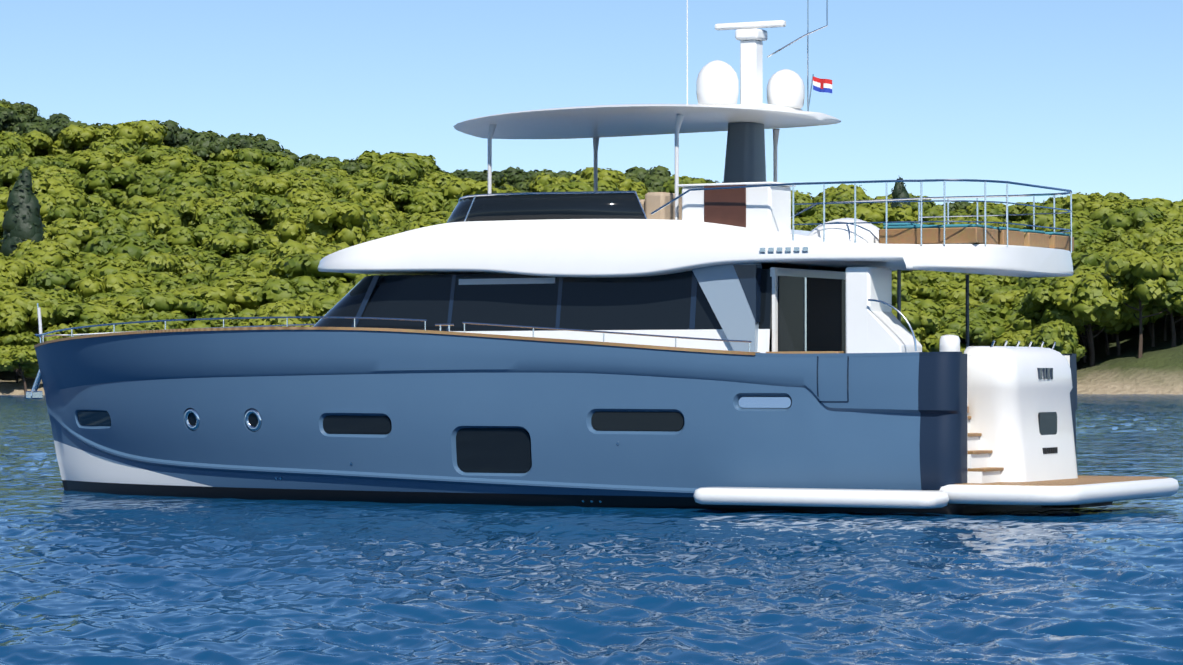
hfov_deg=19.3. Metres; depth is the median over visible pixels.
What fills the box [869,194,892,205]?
pine tree
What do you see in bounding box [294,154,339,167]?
pine tree
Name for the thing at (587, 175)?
pine tree
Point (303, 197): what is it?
broadleaf tree
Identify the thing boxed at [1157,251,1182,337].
pine tree
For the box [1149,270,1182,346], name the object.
pine tree
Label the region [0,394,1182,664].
sea water
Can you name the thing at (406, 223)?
pine tree
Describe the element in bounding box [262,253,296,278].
pine tree
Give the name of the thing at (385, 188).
broadleaf tree
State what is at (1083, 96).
sky
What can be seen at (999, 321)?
pine tree
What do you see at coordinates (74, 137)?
pine tree
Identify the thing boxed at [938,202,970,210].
pine tree
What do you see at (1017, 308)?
pine tree
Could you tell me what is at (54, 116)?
pine tree
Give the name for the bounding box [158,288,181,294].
pine tree
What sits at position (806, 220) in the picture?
pine tree
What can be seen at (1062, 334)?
pine tree
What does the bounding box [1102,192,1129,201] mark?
pine tree
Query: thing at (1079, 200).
pine tree
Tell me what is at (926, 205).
pine tree
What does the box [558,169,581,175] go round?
pine tree
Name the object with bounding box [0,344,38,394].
pine tree
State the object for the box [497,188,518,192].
pine tree
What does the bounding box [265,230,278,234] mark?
pine tree
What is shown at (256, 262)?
pine tree
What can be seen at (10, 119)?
pine tree
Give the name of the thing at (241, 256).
pine tree
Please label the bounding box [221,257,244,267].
pine tree
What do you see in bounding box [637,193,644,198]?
pine tree
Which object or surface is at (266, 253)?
pine tree
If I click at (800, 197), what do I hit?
pine tree
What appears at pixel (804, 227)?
pine tree
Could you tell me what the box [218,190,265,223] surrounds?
tree
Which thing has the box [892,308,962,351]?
pine tree
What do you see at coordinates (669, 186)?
pine tree
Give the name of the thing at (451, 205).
pine tree
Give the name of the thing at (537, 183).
pine tree
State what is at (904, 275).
pine tree
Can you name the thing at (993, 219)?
pine tree
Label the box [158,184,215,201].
broadleaf tree
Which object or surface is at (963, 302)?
pine tree
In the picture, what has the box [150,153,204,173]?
pine tree
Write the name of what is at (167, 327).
pine tree
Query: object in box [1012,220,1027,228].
pine tree
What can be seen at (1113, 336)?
pine tree
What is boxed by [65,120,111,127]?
pine tree
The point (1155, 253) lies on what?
pine tree
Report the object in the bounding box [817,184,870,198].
pine tree
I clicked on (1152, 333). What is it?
pine tree
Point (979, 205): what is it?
pine tree
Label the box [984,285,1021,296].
pine tree
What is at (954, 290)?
pine tree
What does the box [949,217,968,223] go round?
pine tree
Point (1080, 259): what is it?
pine tree
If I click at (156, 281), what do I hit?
pine tree
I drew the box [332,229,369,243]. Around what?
pine tree
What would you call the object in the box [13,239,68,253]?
pine tree
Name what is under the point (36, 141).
pine tree
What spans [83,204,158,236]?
pine tree
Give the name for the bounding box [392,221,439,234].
pine tree
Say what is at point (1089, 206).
pine tree
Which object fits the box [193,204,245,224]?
tree
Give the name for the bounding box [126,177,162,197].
broadleaf tree
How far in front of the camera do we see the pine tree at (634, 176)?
603.46 m
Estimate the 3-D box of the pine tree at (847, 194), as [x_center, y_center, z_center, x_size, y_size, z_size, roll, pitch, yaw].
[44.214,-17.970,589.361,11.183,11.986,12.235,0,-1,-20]
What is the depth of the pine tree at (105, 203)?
488.86 m
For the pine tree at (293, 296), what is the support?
on the hill terrain
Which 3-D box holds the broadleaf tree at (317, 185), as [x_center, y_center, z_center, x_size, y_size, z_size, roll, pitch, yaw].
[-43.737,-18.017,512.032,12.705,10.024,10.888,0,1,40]
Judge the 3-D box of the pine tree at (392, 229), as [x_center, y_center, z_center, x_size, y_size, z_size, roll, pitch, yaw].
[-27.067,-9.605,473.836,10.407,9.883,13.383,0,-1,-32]
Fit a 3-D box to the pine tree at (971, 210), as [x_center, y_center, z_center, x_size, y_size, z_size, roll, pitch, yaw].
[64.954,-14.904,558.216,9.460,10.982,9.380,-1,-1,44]
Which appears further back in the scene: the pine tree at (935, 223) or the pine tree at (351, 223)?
the pine tree at (935, 223)
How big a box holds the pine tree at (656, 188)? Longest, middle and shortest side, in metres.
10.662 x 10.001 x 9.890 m
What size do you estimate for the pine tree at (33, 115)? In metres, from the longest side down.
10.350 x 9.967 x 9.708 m
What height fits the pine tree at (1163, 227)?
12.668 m
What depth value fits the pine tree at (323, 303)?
395.08 m
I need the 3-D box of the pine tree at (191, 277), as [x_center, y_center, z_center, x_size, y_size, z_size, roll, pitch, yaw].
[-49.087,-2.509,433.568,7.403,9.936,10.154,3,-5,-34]
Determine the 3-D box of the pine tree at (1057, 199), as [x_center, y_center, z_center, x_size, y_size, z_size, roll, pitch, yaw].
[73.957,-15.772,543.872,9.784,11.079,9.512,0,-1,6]
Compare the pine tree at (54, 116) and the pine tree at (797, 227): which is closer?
the pine tree at (797, 227)
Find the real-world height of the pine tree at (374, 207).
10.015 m
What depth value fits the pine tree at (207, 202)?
480.91 m
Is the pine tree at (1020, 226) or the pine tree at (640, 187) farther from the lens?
the pine tree at (640, 187)
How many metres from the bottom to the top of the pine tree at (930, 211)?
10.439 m
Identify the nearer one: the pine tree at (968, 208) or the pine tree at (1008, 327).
the pine tree at (1008, 327)
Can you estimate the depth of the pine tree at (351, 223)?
460.51 m
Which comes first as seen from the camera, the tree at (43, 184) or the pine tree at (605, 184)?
the tree at (43, 184)
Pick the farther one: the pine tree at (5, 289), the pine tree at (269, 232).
the pine tree at (269, 232)
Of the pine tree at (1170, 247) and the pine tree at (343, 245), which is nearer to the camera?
the pine tree at (343, 245)
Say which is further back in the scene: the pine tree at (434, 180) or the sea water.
the pine tree at (434, 180)
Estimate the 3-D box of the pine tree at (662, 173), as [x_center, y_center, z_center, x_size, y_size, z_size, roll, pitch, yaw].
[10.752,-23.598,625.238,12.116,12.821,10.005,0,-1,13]
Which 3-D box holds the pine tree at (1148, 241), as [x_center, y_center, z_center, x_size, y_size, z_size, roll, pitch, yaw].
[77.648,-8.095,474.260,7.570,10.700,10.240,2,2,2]
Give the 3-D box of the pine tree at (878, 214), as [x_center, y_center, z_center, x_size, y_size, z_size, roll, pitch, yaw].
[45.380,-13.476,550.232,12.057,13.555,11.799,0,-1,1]
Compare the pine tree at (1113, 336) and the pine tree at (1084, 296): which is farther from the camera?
the pine tree at (1113, 336)
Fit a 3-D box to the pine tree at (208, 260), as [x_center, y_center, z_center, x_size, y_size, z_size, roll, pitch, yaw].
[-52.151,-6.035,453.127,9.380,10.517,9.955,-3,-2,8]
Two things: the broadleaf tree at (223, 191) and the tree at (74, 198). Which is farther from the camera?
the broadleaf tree at (223, 191)
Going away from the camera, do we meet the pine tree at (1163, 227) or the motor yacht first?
the motor yacht
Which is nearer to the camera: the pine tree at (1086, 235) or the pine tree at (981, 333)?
the pine tree at (981, 333)
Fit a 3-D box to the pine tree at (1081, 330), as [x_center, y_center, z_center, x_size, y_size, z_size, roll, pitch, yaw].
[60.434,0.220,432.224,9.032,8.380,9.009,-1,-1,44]
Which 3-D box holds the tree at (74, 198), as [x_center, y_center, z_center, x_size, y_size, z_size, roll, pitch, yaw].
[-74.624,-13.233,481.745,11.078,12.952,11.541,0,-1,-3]
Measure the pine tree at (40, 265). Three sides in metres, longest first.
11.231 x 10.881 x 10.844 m
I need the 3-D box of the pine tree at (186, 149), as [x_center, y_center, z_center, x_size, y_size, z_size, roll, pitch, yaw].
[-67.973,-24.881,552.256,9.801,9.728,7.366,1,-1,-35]
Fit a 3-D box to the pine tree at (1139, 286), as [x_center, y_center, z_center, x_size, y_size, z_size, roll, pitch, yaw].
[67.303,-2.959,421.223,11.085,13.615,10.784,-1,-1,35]
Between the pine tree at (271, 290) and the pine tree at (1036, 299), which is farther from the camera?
the pine tree at (1036, 299)
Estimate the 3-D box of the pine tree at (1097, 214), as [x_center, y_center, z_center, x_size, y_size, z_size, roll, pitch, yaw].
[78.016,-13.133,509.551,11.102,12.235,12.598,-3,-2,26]
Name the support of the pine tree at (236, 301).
on the hill terrain
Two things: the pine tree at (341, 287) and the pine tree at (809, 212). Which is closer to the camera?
the pine tree at (341, 287)
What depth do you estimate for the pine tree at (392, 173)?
522.87 m
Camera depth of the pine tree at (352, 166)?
541.15 m
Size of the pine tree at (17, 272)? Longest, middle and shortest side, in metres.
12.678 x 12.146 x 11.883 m
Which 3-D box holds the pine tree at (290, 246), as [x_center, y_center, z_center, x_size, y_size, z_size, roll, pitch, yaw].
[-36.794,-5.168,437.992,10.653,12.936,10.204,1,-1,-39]
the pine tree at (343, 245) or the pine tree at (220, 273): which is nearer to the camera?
the pine tree at (220, 273)
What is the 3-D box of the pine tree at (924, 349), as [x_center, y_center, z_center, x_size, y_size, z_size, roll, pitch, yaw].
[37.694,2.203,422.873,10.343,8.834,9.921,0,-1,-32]
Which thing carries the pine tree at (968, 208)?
on the hill terrain
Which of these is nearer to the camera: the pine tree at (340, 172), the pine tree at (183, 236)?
the pine tree at (183, 236)
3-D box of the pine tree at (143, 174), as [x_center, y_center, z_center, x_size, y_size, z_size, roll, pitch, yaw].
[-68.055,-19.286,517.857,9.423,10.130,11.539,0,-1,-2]
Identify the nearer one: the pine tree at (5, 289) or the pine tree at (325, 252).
the pine tree at (5, 289)
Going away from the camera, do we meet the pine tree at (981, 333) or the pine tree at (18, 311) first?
the pine tree at (18, 311)
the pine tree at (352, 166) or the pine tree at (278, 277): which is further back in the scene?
the pine tree at (352, 166)
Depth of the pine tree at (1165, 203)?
534.22 m
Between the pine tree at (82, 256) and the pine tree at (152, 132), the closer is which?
the pine tree at (82, 256)
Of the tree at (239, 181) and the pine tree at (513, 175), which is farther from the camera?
the pine tree at (513, 175)
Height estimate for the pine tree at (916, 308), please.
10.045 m
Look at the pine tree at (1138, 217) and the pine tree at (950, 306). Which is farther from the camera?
the pine tree at (1138, 217)
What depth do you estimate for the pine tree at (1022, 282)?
460.65 m
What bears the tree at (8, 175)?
on the hill terrain
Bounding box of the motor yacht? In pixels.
[26,0,1178,514]
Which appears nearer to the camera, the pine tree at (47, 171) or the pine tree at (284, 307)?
the pine tree at (284, 307)
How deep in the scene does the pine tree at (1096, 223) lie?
497.80 m
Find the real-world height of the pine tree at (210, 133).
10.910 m
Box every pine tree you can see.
[0,99,36,115]
[0,103,25,114]
[0,107,31,132]
[0,131,33,155]
[0,137,23,157]
[0,156,37,172]
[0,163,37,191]
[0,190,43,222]
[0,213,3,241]
[0,253,8,258]
[0,257,36,285]
[0,274,8,281]
[0,282,28,295]
[0,291,64,377]
[0,309,7,335]
[0,330,39,382]
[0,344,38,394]
[2,119,65,144]
[6,255,56,281]
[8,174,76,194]
[9,247,78,268]
[9,284,67,364]
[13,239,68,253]
[18,154,32,162]
[20,130,53,156]
[23,268,90,290]
[25,156,81,174]
[30,143,76,156]
[31,107,39,120]
[31,163,60,171]
[34,113,73,122]
[36,165,79,176]
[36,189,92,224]
[38,323,82,342]
[42,300,116,333]
[43,217,99,248]
[44,154,71,160]
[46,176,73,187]
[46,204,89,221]
[48,117,69,125]
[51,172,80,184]
[52,250,104,271]
[53,124,115,151]
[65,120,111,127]
[65,290,88,302]
[66,147,140,171]
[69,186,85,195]
[69,248,78,252]
[72,166,141,206]
[72,273,146,299]
[76,253,150,276]
[79,229,177,261]
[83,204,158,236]
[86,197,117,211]
[86,288,152,301]
[86,296,139,303]
[89,136,139,154]
[92,304,146,320]
[96,295,144,309]
[98,120,169,146]
[100,319,164,332]
[105,324,161,332]
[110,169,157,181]
[113,268,186,293]
[117,153,144,163]
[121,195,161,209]
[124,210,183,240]
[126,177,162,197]
[126,308,195,328]
[130,163,175,177]
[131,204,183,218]
[131,250,187,275]
[133,149,202,164]
[136,145,180,153]
[137,292,228,328]
[140,145,192,153]
[142,120,192,147]
[144,320,186,328]
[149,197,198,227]
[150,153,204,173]
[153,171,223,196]
[156,223,223,249]
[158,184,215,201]
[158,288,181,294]
[171,286,260,316]
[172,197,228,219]
[172,245,223,272]
[177,132,237,161]
[177,254,207,277]
[179,128,223,137]
[179,271,212,284]
[185,267,270,287]
[187,162,222,175]
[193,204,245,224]
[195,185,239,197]
[198,231,276,257]
[199,159,268,177]
[209,148,250,162]
[210,308,257,326]
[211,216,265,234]
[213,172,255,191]
[213,275,284,290]
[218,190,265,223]
[218,257,229,267]
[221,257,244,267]
[226,248,267,260]
[227,133,267,141]
[227,265,243,272]
[228,134,264,147]
[234,148,295,174]
[237,139,299,162]
[238,320,248,325]
[239,276,328,306]
[240,254,268,270]
[244,250,270,261]
[246,298,318,326]
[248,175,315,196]
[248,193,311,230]
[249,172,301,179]
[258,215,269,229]
[262,239,341,269]
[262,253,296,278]
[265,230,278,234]
[269,272,289,278]
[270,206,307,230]
[270,215,336,250]
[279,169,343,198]
[282,253,377,291]
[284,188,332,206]
[290,291,333,300]
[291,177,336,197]
[293,166,338,176]
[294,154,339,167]
[296,290,349,321]
[298,240,350,248]
[299,201,372,245]
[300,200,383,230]
[308,158,348,168]
[317,251,336,254]
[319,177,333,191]
[326,167,347,177]
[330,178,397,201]
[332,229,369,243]
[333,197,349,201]
[333,274,379,294]
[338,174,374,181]
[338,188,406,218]
[340,159,368,174]
[342,150,401,161]
[352,163,408,186]
[355,150,443,173]
[362,230,389,242]
[368,158,427,188]
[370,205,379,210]
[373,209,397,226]
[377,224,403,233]
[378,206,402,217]
[389,185,449,214]
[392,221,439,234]
[393,217,403,222]
[401,219,445,231]
[402,211,451,225]
[416,172,455,188]
[439,168,458,177]
[440,177,498,210]
[442,196,460,211]
[453,169,504,189]
[474,171,512,189]
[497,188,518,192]
[501,166,538,185]
[514,169,570,190]
[526,173,569,191]
[541,181,592,191]
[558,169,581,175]
[567,167,633,183]
[578,179,619,190]
[590,187,613,190]
[609,169,640,182]
[617,178,648,194]
[625,166,650,174]
[634,168,663,186]
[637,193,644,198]
[646,184,663,191]
[647,165,674,181]
[662,176,707,193]
[791,190,814,202]
[791,201,817,217]
[791,218,811,230]
[791,221,801,229]
[796,215,831,222]
[803,218,817,230]
[812,195,858,210]
[812,202,851,218]
[815,190,872,206]
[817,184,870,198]
[845,203,917,223]
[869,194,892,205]
[870,203,923,220]
[872,223,883,228]
[892,279,953,302]
[892,285,910,307]
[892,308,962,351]
[894,270,915,279]
[894,298,946,316]
[901,304,940,337]
[907,270,956,283]
[908,193,946,211]
[920,207,965,220]
[921,335,928,351]
[925,280,979,303]
[927,218,949,224]
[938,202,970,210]
[940,311,1004,345]
[943,298,985,306]
[944,272,960,276]
[944,303,984,314]
[945,303,1018,324]
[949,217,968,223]
[954,274,1018,298]
[958,216,1008,226]
[959,206,1013,222]
[960,222,998,226]
[960,341,965,353]
[965,202,1005,211]
[966,202,983,214]
[966,206,1005,214]
[977,296,986,302]
[978,202,1008,207]
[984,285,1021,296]
[985,289,1026,308]
[987,316,1011,326]
[994,329,1030,346]
[1004,324,1020,331]
[1008,200,1061,222]
[1008,220,1026,227]
[1008,300,1088,332]
[1009,276,1018,283]
[1011,282,1089,330]
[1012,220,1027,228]
[1016,277,1040,288]
[1024,214,1092,229]
[1024,277,1039,290]
[1024,319,1086,361]
[1034,277,1058,287]
[1036,218,1106,242]
[1038,226,1102,251]
[1043,197,1064,208]
[1043,270,1133,366]
[1044,220,1102,227]
[1051,208,1089,217]
[1057,192,1103,210]
[1071,250,1106,341]
[1073,266,1115,354]
[1076,323,1096,362]
[1077,320,1131,364]
[1081,241,1129,254]
[1082,199,1131,213]
[1087,201,1155,220]
[1094,206,1167,241]
[1096,263,1115,339]
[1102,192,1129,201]
[1102,251,1182,357]
[1103,248,1169,336]
[1104,277,1145,354]
[1105,226,1150,248]
[1116,306,1166,355]
[1123,198,1182,208]
[1131,216,1182,248]
[1136,234,1176,250]
[1143,205,1182,220]
[1146,238,1182,250]
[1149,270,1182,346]
[1149,308,1172,346]
[1153,242,1182,252]
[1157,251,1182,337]
[1160,313,1167,340]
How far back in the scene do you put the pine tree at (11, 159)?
522.46 m
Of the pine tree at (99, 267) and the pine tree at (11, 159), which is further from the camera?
the pine tree at (11, 159)
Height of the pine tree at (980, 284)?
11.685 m
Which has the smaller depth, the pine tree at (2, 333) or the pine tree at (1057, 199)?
the pine tree at (2, 333)
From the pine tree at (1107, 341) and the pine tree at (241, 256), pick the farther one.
the pine tree at (241, 256)
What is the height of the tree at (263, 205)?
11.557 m
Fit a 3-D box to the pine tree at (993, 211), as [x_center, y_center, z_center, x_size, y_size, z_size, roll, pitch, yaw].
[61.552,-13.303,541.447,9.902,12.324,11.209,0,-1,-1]
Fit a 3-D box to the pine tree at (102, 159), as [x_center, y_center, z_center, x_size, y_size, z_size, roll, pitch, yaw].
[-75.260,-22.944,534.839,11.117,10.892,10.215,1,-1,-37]
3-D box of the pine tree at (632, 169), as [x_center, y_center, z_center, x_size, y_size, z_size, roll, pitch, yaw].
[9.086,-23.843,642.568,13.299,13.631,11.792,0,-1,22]
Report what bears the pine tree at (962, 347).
on the hill terrain
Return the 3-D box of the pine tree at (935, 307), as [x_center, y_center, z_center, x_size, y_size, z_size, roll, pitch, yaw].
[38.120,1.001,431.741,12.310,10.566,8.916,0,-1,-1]
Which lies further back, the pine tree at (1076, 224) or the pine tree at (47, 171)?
the pine tree at (47, 171)
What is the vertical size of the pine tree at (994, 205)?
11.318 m
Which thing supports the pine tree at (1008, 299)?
on the hill terrain
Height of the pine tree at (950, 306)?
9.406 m
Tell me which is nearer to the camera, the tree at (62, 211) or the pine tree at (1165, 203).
the tree at (62, 211)
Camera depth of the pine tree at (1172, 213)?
498.11 m
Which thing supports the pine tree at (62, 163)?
on the hill terrain
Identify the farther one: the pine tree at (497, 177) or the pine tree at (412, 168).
the pine tree at (497, 177)
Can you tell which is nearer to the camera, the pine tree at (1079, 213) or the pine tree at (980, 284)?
the pine tree at (980, 284)
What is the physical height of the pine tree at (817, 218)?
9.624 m
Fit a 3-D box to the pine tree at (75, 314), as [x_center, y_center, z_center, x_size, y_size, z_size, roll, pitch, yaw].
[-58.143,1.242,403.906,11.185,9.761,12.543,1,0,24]
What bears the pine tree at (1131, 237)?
on the hill terrain
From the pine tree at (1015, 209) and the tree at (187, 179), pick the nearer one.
the tree at (187, 179)
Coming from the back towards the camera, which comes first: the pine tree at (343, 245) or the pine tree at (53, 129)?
the pine tree at (53, 129)
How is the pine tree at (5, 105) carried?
on the hill terrain
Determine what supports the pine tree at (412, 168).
on the hill terrain
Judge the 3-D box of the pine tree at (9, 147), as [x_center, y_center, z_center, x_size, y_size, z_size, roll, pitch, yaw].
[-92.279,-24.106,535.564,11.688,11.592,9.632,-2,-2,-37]
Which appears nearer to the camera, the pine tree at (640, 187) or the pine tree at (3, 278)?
the pine tree at (3, 278)
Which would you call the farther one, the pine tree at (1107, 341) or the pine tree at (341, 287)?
the pine tree at (1107, 341)
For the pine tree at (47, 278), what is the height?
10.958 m
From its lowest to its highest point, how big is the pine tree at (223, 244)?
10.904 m
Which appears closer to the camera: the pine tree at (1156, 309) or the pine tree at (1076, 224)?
the pine tree at (1156, 309)
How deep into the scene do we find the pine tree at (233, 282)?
418.89 m
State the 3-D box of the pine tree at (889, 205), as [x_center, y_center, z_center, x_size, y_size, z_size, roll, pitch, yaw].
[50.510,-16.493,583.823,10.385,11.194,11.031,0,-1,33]
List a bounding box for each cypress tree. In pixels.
[0,167,45,256]
[891,177,915,216]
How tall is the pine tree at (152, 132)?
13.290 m
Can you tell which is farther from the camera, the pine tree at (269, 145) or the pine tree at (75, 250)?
the pine tree at (269, 145)
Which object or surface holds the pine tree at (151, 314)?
on the hill terrain
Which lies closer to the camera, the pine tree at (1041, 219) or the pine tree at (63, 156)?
the pine tree at (1041, 219)
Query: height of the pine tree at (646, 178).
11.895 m
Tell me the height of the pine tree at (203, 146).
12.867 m
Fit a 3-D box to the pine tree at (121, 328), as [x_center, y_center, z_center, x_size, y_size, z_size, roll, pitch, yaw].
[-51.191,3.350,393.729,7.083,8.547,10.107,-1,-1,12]
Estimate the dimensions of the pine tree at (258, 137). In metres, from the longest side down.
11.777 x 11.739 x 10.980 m
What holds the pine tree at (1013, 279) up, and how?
on the hill terrain
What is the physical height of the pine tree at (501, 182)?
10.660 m
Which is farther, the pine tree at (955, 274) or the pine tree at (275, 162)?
the pine tree at (275, 162)
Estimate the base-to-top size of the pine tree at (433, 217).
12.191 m
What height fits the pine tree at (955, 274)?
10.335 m
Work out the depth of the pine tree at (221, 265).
453.46 m
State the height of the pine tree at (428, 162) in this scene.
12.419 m
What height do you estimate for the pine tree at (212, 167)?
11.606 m
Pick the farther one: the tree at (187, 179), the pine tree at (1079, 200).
the pine tree at (1079, 200)
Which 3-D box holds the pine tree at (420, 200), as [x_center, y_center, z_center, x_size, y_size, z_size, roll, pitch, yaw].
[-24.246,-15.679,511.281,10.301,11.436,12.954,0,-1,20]
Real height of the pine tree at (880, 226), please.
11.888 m
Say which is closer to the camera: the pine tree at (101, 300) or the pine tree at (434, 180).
the pine tree at (101, 300)
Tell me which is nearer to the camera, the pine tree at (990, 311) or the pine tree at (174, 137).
the pine tree at (990, 311)
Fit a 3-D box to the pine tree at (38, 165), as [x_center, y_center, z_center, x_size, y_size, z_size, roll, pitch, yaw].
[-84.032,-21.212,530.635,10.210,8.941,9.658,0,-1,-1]
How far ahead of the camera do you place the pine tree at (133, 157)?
535.00 m
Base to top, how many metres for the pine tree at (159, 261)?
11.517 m
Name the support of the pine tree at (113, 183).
on the hill terrain
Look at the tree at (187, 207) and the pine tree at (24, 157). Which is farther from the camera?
the pine tree at (24, 157)
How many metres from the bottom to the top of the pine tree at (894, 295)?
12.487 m
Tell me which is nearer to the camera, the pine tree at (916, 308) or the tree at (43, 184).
the pine tree at (916, 308)
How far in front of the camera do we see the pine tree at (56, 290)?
407.45 m
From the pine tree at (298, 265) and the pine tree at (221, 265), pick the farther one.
the pine tree at (221, 265)
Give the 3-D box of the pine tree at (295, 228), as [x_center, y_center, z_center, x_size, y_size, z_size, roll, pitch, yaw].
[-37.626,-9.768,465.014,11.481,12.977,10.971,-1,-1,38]
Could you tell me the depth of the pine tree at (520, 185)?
593.66 m
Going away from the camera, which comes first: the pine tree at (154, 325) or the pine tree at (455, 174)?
the pine tree at (154, 325)
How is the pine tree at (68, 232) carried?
on the hill terrain
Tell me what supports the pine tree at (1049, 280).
on the hill terrain
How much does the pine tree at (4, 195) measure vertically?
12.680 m
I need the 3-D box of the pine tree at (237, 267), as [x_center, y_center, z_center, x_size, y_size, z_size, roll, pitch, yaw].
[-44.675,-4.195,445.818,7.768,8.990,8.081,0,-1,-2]
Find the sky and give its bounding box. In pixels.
[0,0,1182,205]
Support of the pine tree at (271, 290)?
on the hill terrain
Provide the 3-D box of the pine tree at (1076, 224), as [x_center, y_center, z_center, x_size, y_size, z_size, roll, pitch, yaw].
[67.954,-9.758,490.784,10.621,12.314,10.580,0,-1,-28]
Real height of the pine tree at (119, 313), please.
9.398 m
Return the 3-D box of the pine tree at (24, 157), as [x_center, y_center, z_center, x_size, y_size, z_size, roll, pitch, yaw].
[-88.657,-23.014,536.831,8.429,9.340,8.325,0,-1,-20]
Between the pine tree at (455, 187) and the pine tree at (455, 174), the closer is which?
the pine tree at (455, 187)
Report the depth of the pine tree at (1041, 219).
504.14 m
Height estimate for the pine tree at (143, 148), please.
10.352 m
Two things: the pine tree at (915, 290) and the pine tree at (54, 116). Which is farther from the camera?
the pine tree at (54, 116)
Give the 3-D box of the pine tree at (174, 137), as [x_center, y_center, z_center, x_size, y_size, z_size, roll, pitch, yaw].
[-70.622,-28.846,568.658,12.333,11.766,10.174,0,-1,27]
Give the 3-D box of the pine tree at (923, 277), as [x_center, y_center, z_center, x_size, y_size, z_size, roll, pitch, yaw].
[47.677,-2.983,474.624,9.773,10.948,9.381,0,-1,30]
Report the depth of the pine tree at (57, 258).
439.33 m
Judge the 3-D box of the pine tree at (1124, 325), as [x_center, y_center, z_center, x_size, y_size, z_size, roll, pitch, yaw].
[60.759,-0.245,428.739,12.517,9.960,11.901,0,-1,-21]
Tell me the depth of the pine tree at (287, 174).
515.72 m
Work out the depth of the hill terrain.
417.67 m
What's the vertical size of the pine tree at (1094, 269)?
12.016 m
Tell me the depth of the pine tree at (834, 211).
566.44 m
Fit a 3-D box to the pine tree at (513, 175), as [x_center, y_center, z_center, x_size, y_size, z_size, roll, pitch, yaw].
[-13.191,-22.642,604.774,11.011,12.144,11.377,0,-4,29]
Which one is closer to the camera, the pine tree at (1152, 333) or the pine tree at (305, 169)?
the pine tree at (1152, 333)
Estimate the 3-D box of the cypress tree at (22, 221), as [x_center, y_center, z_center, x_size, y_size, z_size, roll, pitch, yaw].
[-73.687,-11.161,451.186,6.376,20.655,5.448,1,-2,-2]
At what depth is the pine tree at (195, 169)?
525.64 m
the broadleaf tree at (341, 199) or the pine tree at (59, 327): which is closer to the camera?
the pine tree at (59, 327)
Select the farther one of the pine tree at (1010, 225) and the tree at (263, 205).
the pine tree at (1010, 225)
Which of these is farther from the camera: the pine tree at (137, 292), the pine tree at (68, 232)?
the pine tree at (68, 232)
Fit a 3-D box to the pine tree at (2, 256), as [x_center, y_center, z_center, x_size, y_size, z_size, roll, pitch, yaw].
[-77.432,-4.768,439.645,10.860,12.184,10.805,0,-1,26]
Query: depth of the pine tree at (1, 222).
475.44 m
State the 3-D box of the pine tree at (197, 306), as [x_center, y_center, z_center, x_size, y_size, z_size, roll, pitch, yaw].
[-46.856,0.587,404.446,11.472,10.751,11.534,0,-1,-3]
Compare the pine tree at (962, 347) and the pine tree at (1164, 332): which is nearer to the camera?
the pine tree at (962, 347)
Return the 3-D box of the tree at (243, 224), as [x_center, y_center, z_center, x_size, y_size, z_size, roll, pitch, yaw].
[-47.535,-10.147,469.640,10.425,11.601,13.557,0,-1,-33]
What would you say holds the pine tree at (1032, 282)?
on the hill terrain
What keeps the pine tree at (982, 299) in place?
on the hill terrain
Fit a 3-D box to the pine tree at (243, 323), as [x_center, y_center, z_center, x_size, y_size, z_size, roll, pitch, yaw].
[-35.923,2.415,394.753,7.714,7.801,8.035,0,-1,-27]
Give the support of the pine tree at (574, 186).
on the hill terrain
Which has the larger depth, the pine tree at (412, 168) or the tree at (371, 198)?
the pine tree at (412, 168)
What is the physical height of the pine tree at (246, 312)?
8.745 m
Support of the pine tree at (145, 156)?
on the hill terrain
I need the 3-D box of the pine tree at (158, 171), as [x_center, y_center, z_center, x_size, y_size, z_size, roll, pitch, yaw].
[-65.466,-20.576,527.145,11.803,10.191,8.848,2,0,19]
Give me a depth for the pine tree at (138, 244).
442.76 m
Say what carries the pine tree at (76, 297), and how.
on the hill terrain
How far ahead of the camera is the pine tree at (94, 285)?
424.05 m
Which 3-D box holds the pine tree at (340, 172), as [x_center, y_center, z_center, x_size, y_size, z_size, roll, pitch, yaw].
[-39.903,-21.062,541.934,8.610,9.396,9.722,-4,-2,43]
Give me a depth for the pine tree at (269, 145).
568.73 m
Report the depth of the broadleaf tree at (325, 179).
519.51 m
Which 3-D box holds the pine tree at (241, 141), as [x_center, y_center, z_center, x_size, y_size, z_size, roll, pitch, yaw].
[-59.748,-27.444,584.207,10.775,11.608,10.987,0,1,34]
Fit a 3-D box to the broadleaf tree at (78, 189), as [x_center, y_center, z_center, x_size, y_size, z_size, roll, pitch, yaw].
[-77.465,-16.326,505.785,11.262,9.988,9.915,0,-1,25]
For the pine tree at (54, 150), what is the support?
on the hill terrain
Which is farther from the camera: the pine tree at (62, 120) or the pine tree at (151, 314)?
the pine tree at (62, 120)
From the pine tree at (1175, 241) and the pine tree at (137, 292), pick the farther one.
the pine tree at (1175, 241)
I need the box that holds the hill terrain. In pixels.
[0,208,1182,394]
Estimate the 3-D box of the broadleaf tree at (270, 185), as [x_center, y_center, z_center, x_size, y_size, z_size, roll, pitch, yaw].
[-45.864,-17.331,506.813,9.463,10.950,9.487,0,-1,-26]
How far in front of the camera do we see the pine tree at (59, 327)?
398.60 m

